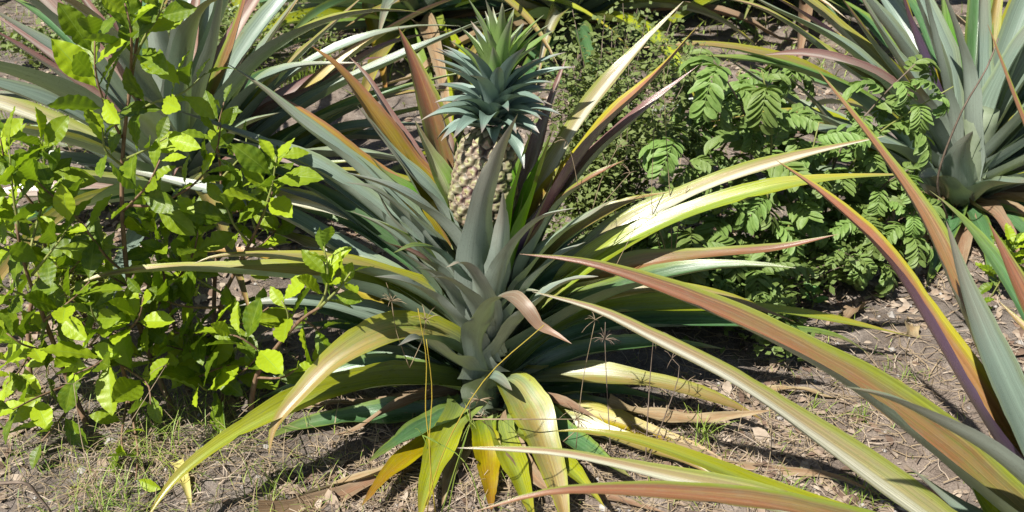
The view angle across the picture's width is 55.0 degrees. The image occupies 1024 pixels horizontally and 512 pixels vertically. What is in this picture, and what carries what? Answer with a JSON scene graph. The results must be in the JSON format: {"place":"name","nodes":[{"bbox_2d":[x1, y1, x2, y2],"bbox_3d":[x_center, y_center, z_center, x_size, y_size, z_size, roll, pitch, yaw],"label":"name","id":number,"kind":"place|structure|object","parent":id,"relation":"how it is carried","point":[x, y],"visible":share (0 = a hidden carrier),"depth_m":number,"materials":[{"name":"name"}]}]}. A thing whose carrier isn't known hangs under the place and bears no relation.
{"place":"outdoors","nodes":[
{"label":"outdoors","id":0,"kind":"place"},
{"bbox_2d":[0,0,1023,511],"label":"ground","id":1,"kind":"structure","parent":0,"point":[656,364],"depth_m":1.85,"materials":[{"name":"soil"}]},
{"bbox_2d":[0,480,51,511],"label":"dry stalk","id":2,"kind":"object","parent":1,"relation":"on","point":[31,487],"visible":1,"depth_m":1.41,"materials":[{"name":"beige plant"}]},
{"bbox_2d":[0,101,75,145],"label":"grass tuft","id":3,"kind":"object","parent":1,"relation":"on","point":[31,124],"visible":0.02,"depth_m":2.83,"materials":[{"name":"green plant"}]},
{"bbox_2d":[0,107,106,400],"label":"shrub","id":4,"kind":"object","parent":1,"relation":"on","point":[53,131],"visible":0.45,"depth_m":1.61,"materials":[{"name":"green plant"}]},
{"bbox_2d":[1,237,114,298],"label":"grass tuft","id":5,"kind":"object","parent":1,"relation":"on","point":[27,286],"visible":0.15,"depth_m":2.10,"materials":[{"name":"green plant"}]},
{"bbox_2d":[0,106,130,468],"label":"shrub","id":6,"kind":"object","parent":1,"relation":"on","point":[35,409],"visible":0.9,"depth_m":1.54,"materials":[{"name":"green plant"}]},
{"bbox_2d":[29,209,117,335],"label":"bush","id":7,"kind":"object","parent":1,"relation":"on","point":[73,279],"visible":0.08,"depth_m":1.87,"materials":[{"name":"green plant"}]},
{"bbox_2d":[40,440,154,511],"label":"grass tuft","id":8,"kind":"object","parent":1,"relation":"on","point":[99,488],"visible":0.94,"depth_m":1.53,"materials":[{"name":"green plant"}]},
{"bbox_2d":[52,364,166,511],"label":"dry stalk","id":9,"kind":"object","parent":1,"relation":"on","point":[112,447],"visible":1,"depth_m":1.44,"materials":[{"name":"brown plant"}]},
{"bbox_2d":[0,0,237,413],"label":"shrub","id":10,"kind":"object","parent":1,"relation":"on","point":[137,21],"visible":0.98,"depth_m":1.43,"materials":[{"name":"green plant"}]},
{"bbox_2d":[40,277,199,491],"bbox_3d":[-0.630,0.202,1.571,0.220,0.349,0.180,9,31,15],"label":"shrub","id":11,"kind":"object","parent":1,"relation":"on","point":[111,390],"visible":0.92,"depth_m":1.56,"materials":[{"name":"green plant"}]},
{"bbox_2d":[45,184,245,396],"bbox_3d":[-0.591,0.093,1.660,0.295,0.436,0.161,5,30,8],"label":"shrub","id":12,"kind":"object","parent":1,"relation":"on","point":[215,241],"visible":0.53,"depth_m":1.66,"materials":[{"name":"green plant"}]},
{"bbox_2d":[90,376,241,510],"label":"grass tuft","id":13,"kind":"object","parent":1,"relation":"on","point":[155,426],"visible":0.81,"depth_m":1.64,"materials":[{"name":"green plant"}]},
{"bbox_2d":[0,0,346,68],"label":"bush","id":14,"kind":"object","parent":1,"relation":"on","point":[226,22],"visible":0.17,"depth_m":3.19,"materials":[{"name":"green plant"}]},
{"bbox_2d":[170,455,191,509],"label":"fallen leaf","id":15,"kind":"object","parent":1,"relation":"on","point":[185,484],"visible":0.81,"depth_m":1.55,"materials":[{"name":"yellow plant"}]},
{"bbox_2d":[164,0,240,27],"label":"pineapple plant","id":16,"kind":"object","parent":1,"relation":"on","point":[237,2],"visible":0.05,"depth_m":3.65,"materials":[{"name":"green plant"}]},
{"bbox_2d":[146,84,295,322],"bbox_3d":[-0.544,-0.051,1.812,0.324,0.554,0.177,0,30,0],"label":"shrub","id":17,"kind":"object","parent":1,"relation":"on","point":[271,221],"visible":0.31,"depth_m":1.81,"materials":[{"name":"green plant"}]},
{"bbox_2d":[133,137,323,431],"bbox_3d":[-0.462,0.060,1.622,0.319,0.541,0.206,-10,32,-17],"label":"shrub","id":18,"kind":"object","parent":1,"relation":"on","point":[257,164],"visible":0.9,"depth_m":1.59,"materials":[{"name":"green plant"}]},
{"bbox_2d":[0,0,515,375],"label":"pineapple plant","id":19,"kind":"object","parent":1,"relation":"on","point":[196,35],"visible":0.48,"depth_m":2.18,"materials":[{"name":"green plant"}]},
{"bbox_2d":[192,226,373,413],"bbox_3d":[-0.338,0.124,1.573,0.310,0.469,0.188,18,35,28],"label":"shrub","id":20,"kind":"object","parent":1,"relation":"on","point":[269,360],"visible":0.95,"depth_m":1.51,"materials":[{"name":"green plant"}]},
{"bbox_2d":[242,441,332,511],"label":"grass tuft","id":21,"kind":"object","parent":1,"relation":"on","point":[275,490],"visible":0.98,"depth_m":1.56,"materials":[{"name":"green plant"}]},
{"bbox_2d":[257,48,355,87],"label":"grass tuft","id":22,"kind":"object","parent":1,"relation":"on","point":[311,71],"visible":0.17,"depth_m":3.16,"materials":[{"name":"green plant"}]},
{"bbox_2d":[258,465,419,511],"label":"fallen leaf","id":23,"kind":"object","parent":1,"relation":"on","point":[350,489],"visible":0.68,"depth_m":1.55,"materials":[{"name":"brown plant"}]},
{"bbox_2d":[380,283,439,367],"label":"dry stalk","id":24,"kind":"object","parent":1,"relation":"on","point":[425,318],"visible":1,"depth_m":1.50,"materials":[{"name":"brown plant"}]},
{"bbox_2d":[224,0,627,191],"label":"pineapple plant","id":25,"kind":"object","parent":1,"relation":"on","point":[369,22],"visible":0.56,"depth_m":3.28,"materials":[{"name":"green plant"}]},
{"bbox_2d":[418,309,435,511],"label":"dry stalk","id":26,"kind":"object","parent":1,"relation":"on","point":[430,480],"visible":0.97,"depth_m":1.34,"materials":[{"name":"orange plant"}]},
{"bbox_2d":[415,404,483,511],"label":"dry stalk","id":27,"kind":"object","parent":1,"relation":"on","point":[459,455],"visible":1,"depth_m":1.33,"materials":[{"name":"brown plant"}]},
{"bbox_2d":[425,325,543,505],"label":"dry stalk","id":28,"kind":"object","parent":1,"relation":"on","point":[464,410],"visible":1,"depth_m":1.30,"materials":[{"name":"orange plant"}]},
{"bbox_2d":[58,0,911,511],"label":"pineapple plant","id":29,"kind":"object","parent":1,"relation":"on","point":[458,226],"visible":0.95,"depth_m":1.57,"materials":[{"name":"green plant"}]},
{"bbox_2d":[554,137,653,263],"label":"dry stalk","id":30,"kind":"object","parent":29,"relation":"on","point":[563,139],"visible":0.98,"depth_m":1.50,"materials":[{"name":"brown plant"}]},
{"bbox_2d":[631,58,687,278],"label":"dry stalk","id":31,"kind":"object","parent":29,"relation":"on","point":[669,185],"visible":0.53,"depth_m":1.61,"materials":[{"name":"brown plant"}]},
{"bbox_2d":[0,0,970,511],"bbox_3d":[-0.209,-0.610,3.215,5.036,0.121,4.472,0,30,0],"label":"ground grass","id":32,"kind":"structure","parent":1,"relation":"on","point":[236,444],"depth_m":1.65,"materials":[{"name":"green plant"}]},
{"bbox_2d":[0,0,1023,511],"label":"leaf litter","id":33,"kind":"object","parent":1,"relation":"on","point":[758,430],"visible":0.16,"depth_m":1.74,"materials":[{"name":"brown plant"}]},
{"bbox_2d":[0,1,1023,511],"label":"dry straw","id":34,"kind":"object","parent":1,"relation":"on","point":[596,439],"visible":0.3,"depth_m":1.65,"materials":[{"name":"beige plant"}]},
{"bbox_2d":[2,10,1023,511],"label":"pebbles","id":35,"kind":"object","parent":1,"relation":"on","point":[890,314],"visible":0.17,"depth_m":1.67,"materials":[{"name":"stone"}]},
{"bbox_2d":[469,393,591,427],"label":"dry stalk","id":36,"kind":"object","parent":1,"relation":"on","point":[475,399],"visible":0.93,"depth_m":1.52,"materials":[{"name":"brown plant"}]},
{"bbox_2d":[559,312,601,447],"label":"dry stalk","id":37,"kind":"object","parent":1,"relation":"on","point":[594,319],"visible":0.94,"depth_m":1.46,"materials":[{"name":"brown plant"}]},
{"bbox_2d":[347,0,846,126],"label":"pineapple plant","id":38,"kind":"object","parent":1,"relation":"on","point":[551,12],"visible":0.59,"depth_m":3.33,"materials":[{"name":"green plant"}]},
{"bbox_2d":[592,322,620,456],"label":"dry stalk","id":39,"kind":"object","parent":1,"relation":"on","point":[606,338],"visible":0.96,"depth_m":1.55,"materials":[{"name":"brown plant"}]},
{"bbox_2d":[567,475,663,511],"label":"fallen leaf","id":40,"kind":"object","parent":1,"relation":"on","point":[610,496],"visible":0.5,"depth_m":1.54,"materials":[{"name":"brown plant"}]},
{"bbox_2d":[523,0,710,247],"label":"bush","id":41,"kind":"object","parent":1,"relation":"on","point":[586,192],"visible":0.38,"depth_m":2.01,"materials":[{"name":"green plant"}]},
{"bbox_2d":[645,332,679,461],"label":"dry stalk","id":42,"kind":"object","parent":1,"relation":"on","point":[648,401],"visible":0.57,"depth_m":1.58,"materials":[{"name":"brown plant"}]},
{"bbox_2d":[592,409,757,423],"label":"fallen leaf","id":43,"kind":"object","parent":1,"relation":"on","point":[685,411],"visible":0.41,"depth_m":1.71,"materials":[{"name":"brown plant"}]},
{"bbox_2d":[661,392,736,458],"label":"grass tuft","id":44,"kind":"object","parent":1,"relation":"on","point":[706,435],"visible":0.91,"depth_m":1.64,"materials":[{"name":"green plant"}]},
{"bbox_2d":[614,207,814,303],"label":"weed","id":45,"kind":"object","parent":1,"relation":"on","point":[752,275],"visible":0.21,"depth_m":1.91,"materials":[{"name":"green plant"}]},
{"bbox_2d":[631,45,846,179],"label":"weed","id":46,"kind":"object","parent":1,"relation":"on","point":[693,143],"visible":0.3,"depth_m":2.35,"materials":[{"name":"green plant"}]},
{"bbox_2d":[593,221,884,365],"bbox_3d":[0.423,0.064,1.954,0.662,0.194,0.506,0,30,0],"label":"bush","id":47,"kind":"object","parent":1,"relation":"on","point":[811,251],"visible":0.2,"depth_m":1.94,"materials":[{"name":"green plant"}]},
{"bbox_2d":[461,26,1023,511],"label":"pineapple plant","id":48,"kind":"object","parent":1,"relation":"on","point":[987,470],"visible":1,"depth_m":1.16,"materials":[{"name":"green plant"}]},
{"bbox_2d":[632,0,866,41],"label":"pineapple plant","id":49,"kind":"object","parent":1,"relation":"on","point":[742,23],"visible":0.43,"depth_m":3.68,"materials":[{"name":"green plant"}]},
{"bbox_2d":[639,54,870,283],"bbox_3d":[0.463,-0.140,1.909,0.493,0.519,0.225,-12,32,-20],"label":"weed","id":50,"kind":"object","parent":1,"relation":"on","point":[802,212],"visible":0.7,"depth_m":1.87,"materials":[{"name":"green plant"}]},
{"bbox_2d":[632,440,881,495],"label":"fallen leaf","id":51,"kind":"object","parent":1,"relation":"on","point":[805,472],"visible":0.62,"depth_m":1.58,"materials":[{"name":"brown plant"}]},
{"bbox_2d":[732,381,820,511],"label":"dry stalk","id":52,"kind":"object","parent":1,"relation":"on","point":[771,435],"visible":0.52,"depth_m":1.32,"materials":[{"name":"brown plant"}]},
{"bbox_2d":[640,0,965,57],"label":"pineapple plant","id":53,"kind":"object","parent":1,"relation":"on","point":[866,19],"visible":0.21,"depth_m":3.52,"materials":[{"name":"green plant"}]},
{"bbox_2d":[782,465,836,499],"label":"grass tuft","id":54,"kind":"object","parent":1,"relation":"on","point":[799,482],"visible":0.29,"depth_m":1.55,"materials":[{"name":"green plant"}]},
{"bbox_2d":[767,385,855,397],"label":"fallen leaf","id":55,"kind":"object","parent":1,"relation":"on","point":[783,387],"visible":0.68,"depth_m":1.78,"materials":[{"name":"brown plant"}]},
{"bbox_2d":[802,279,828,307],"bbox_3d":[0.614,0.080,2.024,0.056,0.058,0.054,-18,35,-29],"label":"sprout","id":56,"kind":"object","parent":1,"relation":"on","point":[815,290],"visible":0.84,"depth_m":2.02,"materials":[{"name":"green plant"}]},
{"bbox_2d":[803,391,852,418],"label":"grass tuft","id":57,"kind":"object","parent":1,"relation":"on","point":[814,405],"visible":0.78,"depth_m":1.74,"materials":[{"name":"green plant"}]},
{"bbox_2d":[642,0,1023,295],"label":"pineapple plant","id":58,"kind":"object","parent":1,"relation":"on","point":[981,172],"visible":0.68,"depth_m":2.21,"materials":[{"name":"green plant"}]},
{"bbox_2d":[936,38,998,218],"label":"dry stalk","id":59,"kind":"object","parent":58,"relation":"attached to","point":[947,145],"visible":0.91,"depth_m":1.92,"materials":[{"name":"plant"}]},
{"bbox_2d":[837,302,866,317],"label":"fallen leaf","id":60,"kind":"object","parent":1,"relation":"on","point":[847,311],"visible":0.98,"depth_m":2.00,"materials":[{"name":"brown plant"}]},
{"bbox_2d":[828,468,894,508],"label":"grass tuft","id":61,"kind":"object","parent":1,"relation":"on","point":[847,491],"visible":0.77,"depth_m":1.55,"materials":[{"name":"green plant"}]},
{"bbox_2d":[851,401,875,423],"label":"grass tuft","id":62,"kind":"object","parent":1,"relation":"on","point":[864,412],"visible":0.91,"depth_m":1.72,"materials":[{"name":"green plant"}]},
{"bbox_2d":[783,54,953,279],"bbox_3d":[0.707,-0.187,2.048,0.301,0.468,0.241,0,30,0],"label":"weed","id":63,"kind":"object","parent":1,"relation":"on","point":[857,199],"visible":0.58,"depth_m":1.99,"materials":[{"name":"green plant"}]},
{"bbox_2d":[822,191,945,296],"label":"weed","id":64,"kind":"object","parent":1,"relation":"on","point":[907,234],"visible":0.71,"depth_m":2.01,"materials":[{"name":"green plant"}]},
{"bbox_2d":[882,356,922,383],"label":"grass tuft","id":65,"kind":"object","parent":1,"relation":"on","point":[909,372],"visible":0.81,"depth_m":1.84,"materials":[{"name":"green plant"}]},
{"bbox_2d":[904,316,921,337],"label":"fallen leaf","id":66,"kind":"object","parent":1,"relation":"on","point":[912,330],"visible":0.99,"depth_m":1.94,"materials":[{"name":"beige plant"}]},
{"bbox_2d":[978,282,995,308],"bbox_3d":[0.915,0.091,1.948,0.066,0.089,0.072,-22,37,-33],"label":"sprout","id":67,"kind":"object","parent":1,"relation":"on","point":[983,288],"visible":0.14,"depth_m":1.94,"materials":[{"name":"green plant"}]},
{"bbox_2d":[975,223,1023,297],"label":"sprout","id":68,"kind":"object","parent":1,"relation":"on","point":[1016,241],"visible":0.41,"depth_m":2.00,"materials":[{"name":"green plant"}]}
]}

